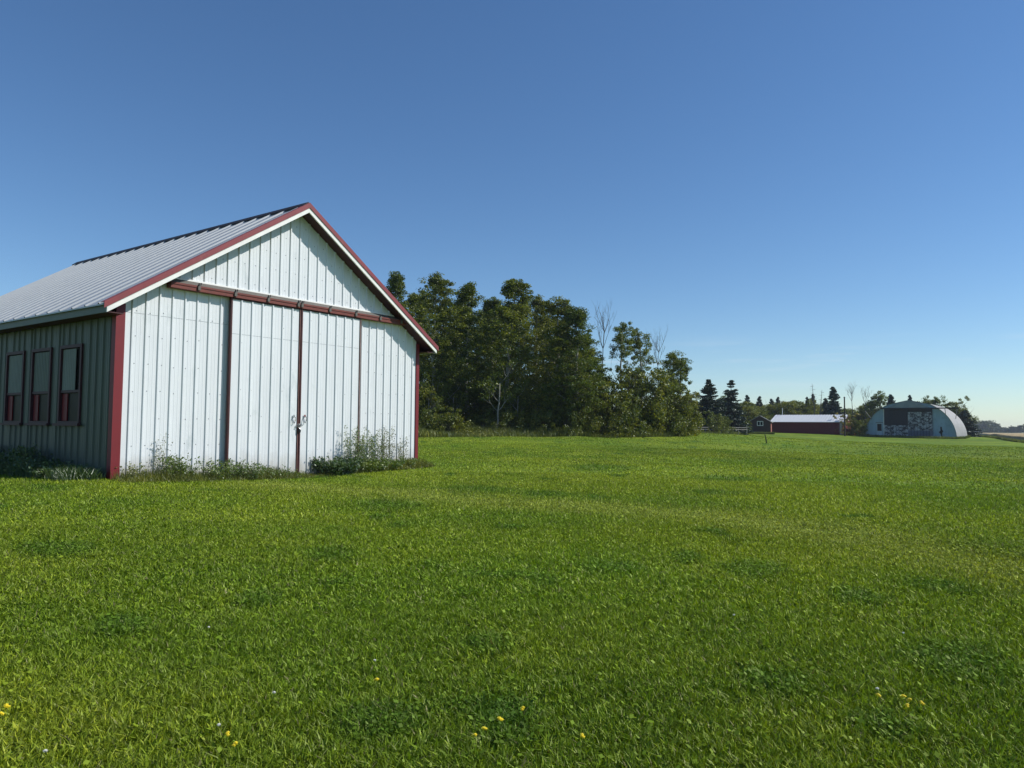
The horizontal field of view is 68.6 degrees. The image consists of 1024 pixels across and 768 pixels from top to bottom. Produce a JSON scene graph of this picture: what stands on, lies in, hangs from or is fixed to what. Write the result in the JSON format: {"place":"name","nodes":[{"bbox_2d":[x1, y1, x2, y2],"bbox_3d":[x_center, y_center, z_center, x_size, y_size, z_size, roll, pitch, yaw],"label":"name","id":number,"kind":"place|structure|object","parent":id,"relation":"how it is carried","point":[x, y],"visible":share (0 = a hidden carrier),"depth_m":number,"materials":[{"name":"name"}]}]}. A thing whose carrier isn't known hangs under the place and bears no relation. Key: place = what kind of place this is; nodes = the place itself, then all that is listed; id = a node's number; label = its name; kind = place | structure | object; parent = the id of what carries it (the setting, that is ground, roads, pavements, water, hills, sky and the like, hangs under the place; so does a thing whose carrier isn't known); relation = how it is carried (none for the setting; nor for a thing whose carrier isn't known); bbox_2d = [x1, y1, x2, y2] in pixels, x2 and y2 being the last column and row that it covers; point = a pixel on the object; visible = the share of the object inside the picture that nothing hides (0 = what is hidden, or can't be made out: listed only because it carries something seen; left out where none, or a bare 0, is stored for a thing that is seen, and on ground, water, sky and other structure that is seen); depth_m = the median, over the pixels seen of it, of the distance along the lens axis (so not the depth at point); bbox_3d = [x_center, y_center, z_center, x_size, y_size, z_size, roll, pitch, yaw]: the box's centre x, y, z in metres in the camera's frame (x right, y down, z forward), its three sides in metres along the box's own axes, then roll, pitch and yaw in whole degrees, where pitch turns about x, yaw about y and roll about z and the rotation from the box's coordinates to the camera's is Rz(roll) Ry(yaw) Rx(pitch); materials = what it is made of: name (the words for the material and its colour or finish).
{"place":"outdoors","nodes":[
{"label":"outdoors","id":0,"kind":"place"},
{"bbox_2d":[110,457,433,482],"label":"tall grass","id":1,"kind":"structure","parent":0,"point":[156,476],"depth_m":17.76,"materials":[{"name":"green plant"}]},
{"bbox_2d":[0,432,1023,767],"bbox_3d":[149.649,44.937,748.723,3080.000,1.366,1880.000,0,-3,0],"label":"ground","id":2,"kind":"structure","parent":0,"point":[762,444],"depth_m":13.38,"materials":[{"name":"green plant"}]},
{"bbox_2d":[0,443,51,472],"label":"shaded weed","id":3,"kind":"object","parent":2,"relation":"on","point":[22,453],"visible":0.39,"depth_m":17.51,"materials":[{"name":"green plant"}]},
{"bbox_2d":[6,456,75,476],"bbox_3d":[-10.621,1.913,16.957,1.458,0.616,1.288,3,-4,-43],"label":"shaded weed","id":4,"kind":"object","parent":2,"relation":"on","point":[41,463],"visible":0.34,"depth_m":16.81,"materials":[{"name":"green plant"}]},
{"bbox_2d":[0,458,106,480],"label":"tall grass","id":5,"kind":"structure","parent":2,"relation":"on","point":[74,474],"depth_m":16.05,"materials":[{"name":"green plant"}]},
{"bbox_2d":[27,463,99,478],"bbox_3d":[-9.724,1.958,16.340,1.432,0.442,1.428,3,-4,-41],"label":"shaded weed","id":6,"kind":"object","parent":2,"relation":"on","point":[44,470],"visible":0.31,"depth_m":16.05,"materials":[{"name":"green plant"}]},
{"bbox_2d":[115,461,148,478],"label":"grassy weed","id":7,"kind":"object","parent":2,"relation":"on","point":[131,471],"visible":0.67,"depth_m":16.25,"materials":[{"name":"green plant"}]},
{"bbox_2d":[150,434,172,472],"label":"tall weed","id":8,"kind":"object","parent":2,"relation":"on","point":[163,455],"visible":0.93,"depth_m":16.95,"materials":[{"name":"green plant"}]},
{"bbox_2d":[155,453,204,479],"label":"leafy weed","id":9,"kind":"object","parent":2,"relation":"on","point":[171,462],"visible":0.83,"depth_m":17.00,"materials":[{"name":"green plant"}]},
{"bbox_2d":[0,202,438,479],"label":"barn","id":10,"kind":"structure","parent":2,"relation":"on","point":[295,338],"depth_m":19.04,"materials":[{"name":"paint"}]},
{"bbox_2d":[0,351,25,424],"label":"window","id":11,"kind":"structure","parent":10,"relation":"in","point":[15,361],"depth_m":19.37,"materials":[{"name":"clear glass"}]},
{"bbox_2d":[24,347,52,425],"bbox_3d":[-11.566,0.071,18.426,1.250,1.895,0.210,-2,-4,36],"label":"window","id":12,"kind":"structure","parent":10,"relation":"in","point":[42,358],"depth_m":18.48,"materials":[{"name":"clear glass"}]},
{"bbox_2d":[52,343,83,425],"bbox_3d":[-10.305,0.028,17.516,1.260,1.895,0.210,-2,-4,36],"label":"window","id":13,"kind":"structure","parent":10,"relation":"in","point":[71,356],"depth_m":17.56,"materials":[{"name":"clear glass"}]},
{"bbox_2d":[225,297,300,472],"bbox_3d":[-6.357,0.263,19.285,0.137,4.722,2.130,-2,-4,36],"label":"sliding door","id":14,"kind":"structure","parent":10,"relation":"in","point":[263,369],"depth_m":19.25,"materials":[{"name":"paint"}]},
{"bbox_2d":[297,309,360,473],"bbox_3d":[-5.092,0.373,21.033,0.137,4.722,2.159,-2,-4,36],"label":"sliding door","id":15,"kind":"structure","parent":10,"relation":"in","point":[330,344],"depth_m":20.97,"materials":[{"name":"paint"}]},
{"bbox_2d":[199,458,251,479],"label":"leafy weed","id":16,"kind":"object","parent":2,"relation":"on","point":[226,467],"visible":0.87,"depth_m":17.82,"materials":[{"name":"green plant"}]},
{"bbox_2d":[226,460,266,479],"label":"leafy weed","id":17,"kind":"object","parent":2,"relation":"on","point":[253,470],"visible":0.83,"depth_m":18.24,"materials":[{"name":"green plant"}]},
{"bbox_2d":[249,464,292,478],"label":"leafy weed","id":18,"kind":"object","parent":2,"relation":"on","point":[272,470],"visible":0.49,"depth_m":18.89,"materials":[{"name":"green plant"}]},
{"bbox_2d":[309,455,370,475],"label":"dark bushy weed","id":19,"kind":"object","parent":2,"relation":"on","point":[339,465],"visible":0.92,"depth_m":20.44,"materials":[{"name":"green plant"}]},
{"bbox_2d":[339,425,373,466],"bbox_3d":[-4.505,1.865,21.424,1.180,1.418,1.002,2,-3,-18],"label":"tall weed","id":20,"kind":"object","parent":2,"relation":"on","point":[357,447],"visible":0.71,"depth_m":21.30,"materials":[{"name":"green plant"}]},
{"bbox_2d":[360,427,386,462],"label":"tall weed","id":21,"kind":"object","parent":2,"relation":"on","point":[372,449],"visible":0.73,"depth_m":22.04,"materials":[{"name":"green plant"}]},
{"bbox_2d":[358,456,391,471],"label":"leafy weed","id":22,"kind":"object","parent":2,"relation":"on","point":[380,465],"visible":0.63,"depth_m":21.40,"materials":[{"name":"green plant"}]},
{"bbox_2d":[375,424,395,461],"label":"tall weed","id":23,"kind":"object","parent":2,"relation":"on","point":[389,445],"visible":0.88,"depth_m":22.46,"materials":[{"name":"green plant"}]},
{"bbox_2d":[378,456,405,468],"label":"leafy weed","id":24,"kind":"object","parent":2,"relation":"on","point":[400,462],"visible":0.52,"depth_m":22.16,"materials":[{"name":"green plant"}]},
{"bbox_2d":[384,271,423,380],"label":"poplar tree","id":25,"kind":"object","parent":2,"relation":"on","point":[397,284],"visible":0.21,"depth_m":61.40,"materials":[{"name":"green plant"}]},
{"bbox_2d":[405,292,431,408],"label":"poplar tree","id":26,"kind":"object","parent":2,"relation":"on","point":[412,298],"visible":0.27,"depth_m":66.12,"materials":[{"name":"green plant"}]},
{"bbox_2d":[413,293,440,408],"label":"poplar tree","id":27,"kind":"object","parent":2,"relation":"on","point":[426,378],"visible":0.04,"depth_m":74.24,"materials":[{"name":"green plant"}]},
{"bbox_2d":[419,372,446,414],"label":"tree","id":28,"kind":"object","parent":2,"relation":"on","point":[436,402],"visible":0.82,"depth_m":55.98,"materials":[{"name":"green plant"}]},
{"bbox_2d":[419,384,450,425],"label":"understory tree","id":29,"kind":"object","parent":2,"relation":"on","point":[423,394],"visible":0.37,"depth_m":56.21,"materials":[{"name":"green plant"}]},
{"bbox_2d":[418,404,454,432],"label":"shrub","id":30,"kind":"object","parent":2,"relation":"on","point":[425,413],"visible":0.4,"depth_m":53.66,"materials":[{"name":"green plant"}]},
{"bbox_2d":[413,271,475,415],"bbox_3d":[-6.244,-2.373,58.854,7.349,13.210,5.755,0,-3,9],"label":"poplar tree","id":31,"kind":"object","parent":2,"relation":"on","point":[437,284],"visible":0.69,"depth_m":58.51,"materials":[{"name":"green plant"}]},
{"bbox_2d":[426,378,468,417],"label":"understory tree","id":32,"kind":"object","parent":2,"relation":"on","point":[455,387],"visible":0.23,"depth_m":59.31,"materials":[{"name":"green plant"}]},
{"bbox_2d":[418,407,481,436],"bbox_3d":[-4.659,2.750,52.816,4.202,2.261,4.702,-1,-4,29],"label":"shrub","id":33,"kind":"object","parent":2,"relation":"on","point":[456,418],"visible":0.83,"depth_m":52.51,"materials":[{"name":"green plant"}]},
{"bbox_2d":[419,298,485,409],"bbox_3d":[-5.219,-1.578,64.105,6.064,11.956,5.542,1,-3,-5],"label":"poplar tree","id":34,"kind":"object","parent":2,"relation":"on","point":[443,359],"visible":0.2,"depth_m":63.95,"materials":[{"name":"green plant"}]},
{"bbox_2d":[431,281,495,426],"bbox_3d":[-3.770,-1.984,60.191,5.586,12.628,5.850,0,-3,13],"label":"poplar tree","id":35,"kind":"object","parent":2,"relation":"on","point":[468,291],"visible":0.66,"depth_m":59.67,"materials":[{"name":"green plant"}]},
{"bbox_2d":[454,386,492,425],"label":"understory tree","id":36,"kind":"object","parent":2,"relation":"on","point":[477,407],"visible":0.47,"depth_m":59.24,"materials":[{"name":"green plant"}]},
{"bbox_2d":[467,411,496,428],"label":"shrub","id":37,"kind":"object","parent":2,"relation":"on","point":[485,422],"visible":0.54,"depth_m":55.76,"materials":[{"name":"green plant"}]},
{"bbox_2d":[472,375,510,425],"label":"understory tree","id":38,"kind":"object","parent":2,"relation":"on","point":[492,402],"visible":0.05,"depth_m":62.52,"materials":[{"name":"green plant"}]},
{"bbox_2d":[468,313,517,381],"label":"poplar tree","id":39,"kind":"object","parent":2,"relation":"on","point":[475,358],"visible":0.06,"depth_m":74.40,"materials":[{"name":"green plant"}]},
{"bbox_2d":[468,296,519,411],"bbox_3d":[-1.679,-1.605,64.840,5.281,12.122,4.442,-1,-4,27],"label":"poplar tree","id":40,"kind":"object","parent":2,"relation":"on","point":[489,304],"visible":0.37,"depth_m":64.69,"materials":[{"name":"green plant"}]},
{"bbox_2d":[472,345,521,427],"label":"bare stem poplar","id":41,"kind":"object","parent":2,"relation":"on","point":[494,386],"visible":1,"depth_m":55.50,"materials":[{"name":"green plant"}]},
{"bbox_2d":[484,386,528,426],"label":"understory tree","id":42,"kind":"object","parent":2,"relation":"on","point":[496,404],"visible":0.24,"depth_m":58.68,"materials":[{"name":"green plant"}]},
{"bbox_2d":[485,404,529,431],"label":"shrub","id":43,"kind":"object","parent":2,"relation":"on","point":[506,416],"visible":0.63,"depth_m":55.47,"materials":[{"name":"green plant"}]},
{"bbox_2d":[472,278,553,418],"bbox_3d":[0.356,-2.105,58.976,6.664,12.761,5.675,2,-3,-20],"label":"poplar tree","id":44,"kind":"object","parent":2,"relation":"on","point":[508,313],"visible":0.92,"depth_m":58.57,"materials":[{"name":"green plant"}]},
{"bbox_2d":[479,302,555,393],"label":"poplar tree","id":45,"kind":"object","parent":2,"relation":"on","point":[515,344],"visible":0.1,"depth_m":74.05,"materials":[{"name":"green plant"}]},
{"bbox_2d":[501,369,533,424],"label":"bare stem poplar","id":46,"kind":"object","parent":2,"relation":"on","point":[508,401],"visible":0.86,"depth_m":56.96,"materials":[{"name":"green plant"}]},
{"bbox_2d":[508,408,542,433],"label":"shrub","id":47,"kind":"object","parent":2,"relation":"on","point":[519,419],"visible":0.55,"depth_m":55.42,"materials":[{"name":"green plant"}]},
{"bbox_2d":[491,294,565,414],"bbox_3d":[1.911,-1.569,61.852,6.614,11.908,5.180,0,-3,12],"label":"poplar tree","id":48,"kind":"object","parent":2,"relation":"on","point":[537,304],"visible":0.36,"depth_m":61.94,"materials":[{"name":"green plant"}]},
{"bbox_2d":[524,402,562,435],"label":"shrub","id":49,"kind":"object","parent":2,"relation":"on","point":[547,418],"visible":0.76,"depth_m":55.43,"materials":[{"name":"green plant"}]},
{"bbox_2d":[525,315,581,377],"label":"poplar tree","id":50,"kind":"object","parent":2,"relation":"on","point":[554,320],"visible":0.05,"depth_m":73.26,"materials":[{"name":"green plant"}]},
{"bbox_2d":[512,296,602,414],"bbox_3d":[3.466,-1.271,58.194,6.401,11.143,5.850,-1,-3,20],"label":"poplar tree","id":51,"kind":"object","parent":2,"relation":"on","point":[553,311],"visible":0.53,"depth_m":57.59,"materials":[{"name":"green plant"}]},
{"bbox_2d":[545,402,588,435],"bbox_3d":[4.130,2.622,56.013,3.121,2.838,3.248,-1,-4,27],"label":"shrub","id":52,"kind":"object","parent":2,"relation":"on","point":[572,416],"visible":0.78,"depth_m":55.49,"materials":[{"name":"green plant"}]},
{"bbox_2d":[540,306,609,426],"bbox_3d":[4.809,-0.882,56.711,5.265,10.246,5.027,-1,-4,25],"label":"poplar tree","id":53,"kind":"object","parent":2,"relation":"on","point":[577,317],"visible":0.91,"depth_m":56.28,"materials":[{"name":"green plant"}]},
{"bbox_2d":[553,374,605,430],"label":"understory tree","id":54,"kind":"object","parent":2,"relation":"on","point":[585,402],"visible":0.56,"depth_m":56.02,"materials":[{"name":"green plant"}]},
{"bbox_2d":[568,402,608,436],"bbox_3d":[5.501,2.808,57.057,3.847,2.882,3.438,-1,-4,31],"label":"shrub","id":55,"kind":"object","parent":2,"relation":"on","point":[594,416],"visible":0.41,"depth_m":56.20,"materials":[{"name":"green plant"}]},
{"bbox_2d":[566,337,610,406],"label":"poplar tree","id":56,"kind":"object","parent":2,"relation":"on","point":[597,353],"visible":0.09,"depth_m":59.59,"materials":[{"name":"green plant"}]},
{"bbox_2d":[586,362,617,404],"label":"understory tree","id":57,"kind":"object","parent":2,"relation":"on","point":[608,378],"visible":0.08,"depth_m":59.55,"materials":[{"name":"green plant"}]},
{"bbox_2d":[594,302,615,405],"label":"dead tree","id":58,"kind":"object","parent":2,"relation":"on","point":[603,329],"visible":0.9,"depth_m":61.09,"materials":[{"name":"grey wood"}]},
{"bbox_2d":[582,403,630,437],"bbox_3d":[6.936,2.813,56.933,3.609,2.746,3.468,2,-3,-19],"label":"shrub","id":59,"kind":"object","parent":2,"relation":"on","point":[597,412],"visible":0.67,"depth_m":56.31,"materials":[{"name":"green plant"}]},
{"bbox_2d":[586,376,638,436],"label":"understory tree","id":60,"kind":"object","parent":2,"relation":"on","point":[610,401],"visible":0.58,"depth_m":57.43,"materials":[{"name":"green plant"}]},
{"bbox_2d":[598,321,649,399],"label":"poplar tree","id":61,"kind":"object","parent":2,"relation":"on","point":[620,338],"visible":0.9,"depth_m":59.95,"materials":[{"name":"green plant"}]},
{"bbox_2d":[604,398,651,437],"bbox_3d":[8.627,2.612,57.768,4.202,3.518,4.702,1,-3,-15],"label":"shrub","id":62,"kind":"object","parent":2,"relation":"on","point":[630,412],"visible":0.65,"depth_m":57.02,"materials":[{"name":"green plant"}]},
{"bbox_2d":[608,368,653,432],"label":"understory tree","id":63,"kind":"object","parent":2,"relation":"on","point":[635,382],"visible":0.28,"depth_m":59.27,"materials":[{"name":"green plant"}]},
{"bbox_2d":[620,328,664,400],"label":"poplar tree","id":64,"kind":"object","parent":2,"relation":"on","point":[638,345],"visible":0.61,"depth_m":63.08,"materials":[{"name":"green plant"}]},
{"bbox_2d":[636,403,664,435],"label":"shrub","id":65,"kind":"object","parent":2,"relation":"on","point":[654,429],"visible":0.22,"depth_m":58.94,"materials":[{"name":"green plant"}]},
{"bbox_2d":[626,367,675,427],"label":"understory tree","id":66,"kind":"object","parent":2,"relation":"on","point":[651,407],"visible":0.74,"depth_m":59.20,"materials":[{"name":"green plant"}]},
{"bbox_2d":[651,331,666,364],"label":"dead tree","id":67,"kind":"object","parent":2,"relation":"on","point":[656,346],"visible":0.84,"depth_m":66.06,"materials":[{"name":"grey wood"}]},
{"bbox_2d":[647,378,686,431],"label":"understory tree","id":68,"kind":"object","parent":2,"relation":"on","point":[674,388],"visible":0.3,"depth_m":61.38,"materials":[{"name":"green plant"}]},
{"bbox_2d":[648,350,688,386],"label":"poplar tree","id":69,"kind":"object","parent":2,"relation":"on","point":[673,361],"visible":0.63,"depth_m":64.12,"materials":[{"name":"green plant"}]},
{"bbox_2d":[656,395,689,436],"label":"shrub","id":70,"kind":"object","parent":2,"relation":"on","point":[671,416],"visible":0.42,"depth_m":60.16,"materials":[{"name":"green plant"}]},
{"bbox_2d":[667,358,692,402],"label":"poplar tree","id":71,"kind":"object","parent":2,"relation":"on","point":[689,368],"visible":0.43,"depth_m":66.29,"materials":[{"name":"green plant"}]},
{"bbox_2d":[661,389,705,436],"bbox_3d":[13.935,2.462,61.883,3.970,4.160,3.815,-1,-4,26],"label":"shrub","id":72,"kind":"object","parent":2,"relation":"on","point":[687,408],"visible":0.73,"depth_m":61.22,"materials":[{"name":"green plant"}]},
{"bbox_2d":[692,379,732,433],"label":"spruce tree","id":73,"kind":"object","parent":2,"relation":"on","point":[708,401],"visible":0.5,"depth_m":104.44,"materials":[{"name":"green plant"}]},
{"bbox_2d":[703,410,730,433],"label":"shrub","id":74,"kind":"object","parent":2,"relation":"on","point":[712,417],"visible":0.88,"depth_m":97.40,"materials":[{"name":"green plant"}]},
{"bbox_2d":[715,416,735,433],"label":"shrub","id":75,"kind":"object","parent":2,"relation":"on","point":[728,426],"visible":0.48,"depth_m":99.65,"materials":[{"name":"green plant"}]},
{"bbox_2d":[718,380,754,434],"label":"spruce tree","id":76,"kind":"object","parent":2,"relation":"on","point":[733,413],"visible":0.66,"depth_m":111.31,"materials":[{"name":"green plant"}]},
{"bbox_2d":[738,401,761,420],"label":"broadleaf tree","id":77,"kind":"object","parent":2,"relation":"on","point":[755,413],"visible":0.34,"depth_m":127.06,"materials":[{"name":"green plant"}]},
{"bbox_2d":[741,403,772,419],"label":"broadleaf tree","id":78,"kind":"object","parent":2,"relation":"on","point":[764,412],"visible":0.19,"depth_m":138.96,"materials":[{"name":"green plant"}]},
{"bbox_2d":[749,415,772,431],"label":"shed","id":79,"kind":"structure","parent":2,"relation":"on","point":[760,423],"depth_m":121.19,"materials":[{"name":"brown wood"}]},
{"bbox_2d":[763,403,785,420],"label":"broadleaf tree","id":80,"kind":"object","parent":2,"relation":"on","point":[771,408],"visible":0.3,"depth_m":148.74,"materials":[{"name":"green plant"}]},
{"bbox_2d":[766,401,804,418],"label":"broadleaf tree","id":81,"kind":"object","parent":2,"relation":"on","point":[787,410],"visible":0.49,"depth_m":146.99,"materials":[{"name":"green plant"}]},
{"bbox_2d":[791,399,815,414],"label":"broadleaf tree","id":82,"kind":"object","parent":2,"relation":"on","point":[810,401],"visible":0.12,"depth_m":149.25,"materials":[{"name":"green plant"}]},
{"bbox_2d":[797,403,822,414],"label":"broadleaf tree","id":83,"kind":"object","parent":2,"relation":"on","point":[810,411],"visible":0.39,"depth_m":146.97,"materials":[{"name":"green plant"}]},
{"bbox_2d":[771,408,851,434],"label":"long shed","id":84,"kind":"structure","parent":2,"relation":"on","point":[816,424],"depth_m":127.59,"materials":[{"name":"red metal"}]},
{"bbox_2d":[823,386,846,414],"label":"spruce tree","id":85,"kind":"object","parent":2,"relation":"on","point":[833,407],"visible":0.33,"depth_m":139.62,"materials":[{"name":"green plant"}]},
{"bbox_2d":[833,412,863,434],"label":"tree","id":86,"kind":"object","parent":2,"relation":"on","point":[849,424],"visible":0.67,"depth_m":123.57,"materials":[{"name":"green plant"}]},
{"bbox_2d":[845,408,869,428],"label":"broadleaf tree","id":87,"kind":"object","parent":2,"relation":"on","point":[858,417],"visible":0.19,"depth_m":145.39,"materials":[{"name":"green plant"}]},
{"bbox_2d":[849,418,867,435],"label":"shrub","id":88,"kind":"object","parent":2,"relation":"on","point":[859,426],"visible":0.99,"depth_m":121.34,"materials":[{"name":"green plant"}]},
{"bbox_2d":[862,391,888,416],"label":"broadleaf tree","id":89,"kind":"object","parent":2,"relation":"on","point":[872,405],"visible":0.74,"depth_m":145.09,"materials":[{"name":"green plant"}]},
{"bbox_2d":[865,400,966,436],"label":"arched hangar","id":90,"kind":"structure","parent":2,"relation":"on","point":[910,418],"depth_m":117.49,"materials":[{"name":"grey metal"}]},
{"bbox_2d":[884,409,907,435],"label":"hangar door","id":91,"kind":"structure","parent":90,"relation":"in","point":[895,420],"depth_m":118.61,"materials":[{"name":"grey metal"}]},
{"bbox_2d":[908,409,932,436],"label":"hangar door","id":92,"kind":"structure","parent":90,"relation":"in","point":[920,423],"depth_m":116.60,"materials":[{"name":"grey metal"}]},
{"bbox_2d":[926,395,953,406],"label":"broadleaf tree","id":93,"kind":"object","parent":2,"relation":"on","point":[936,400],"visible":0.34,"depth_m":147.15,"materials":[{"name":"green plant"}]},
{"bbox_2d":[946,396,971,413],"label":"broadleaf tree","id":94,"kind":"object","parent":2,"relation":"on","point":[958,403],"visible":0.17,"depth_m":145.38,"materials":[{"name":"green plant"}]},
{"bbox_2d":[957,410,984,436],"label":"spruce tree","id":95,"kind":"object","parent":2,"relation":"on","point":[963,416],"visible":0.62,"depth_m":139.01,"materials":[{"name":"green plant"}]},
{"bbox_2d":[970,420,1021,432],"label":"woodland","id":96,"kind":"object","parent":2,"relation":"on","point":[988,426],"visible":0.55,"depth_m":602.92,"materials":[{"name":"green plant"}]},
{"bbox_2d":[975,435,1023,442],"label":"road","id":97,"kind":"structure","parent":2,"relation":"on","point":[1008,439],"depth_m":105.11,"materials":[{"name":"grey asphalt"}]},
{"bbox_2d":[0,0,1023,428],"label":"sky","id":98,"kind":"structure","parent":0,"point":[800,194],"materials":[{"name":"blue"}]},
{"bbox_2d":[418,421,687,437],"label":"tall grass","id":99,"kind":"structure","parent":0,"point":[424,431],"depth_m":54.18,"materials":[{"name":"green plant"}]},
{"bbox_2d":[861,434,969,438],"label":"tall grass","id":100,"kind":"structure","parent":0,"point":[927,437],"depth_m":115.00,"materials":[{"name":"green plant"}]},
{"bbox_2d":[980,433,1023,439],"bbox_3d":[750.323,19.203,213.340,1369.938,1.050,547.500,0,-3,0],"label":"wheat field","id":101,"kind":"structure","parent":0,"point":[1019,436],"depth_m":118.32,"materials":[{"name":"beige plant"}]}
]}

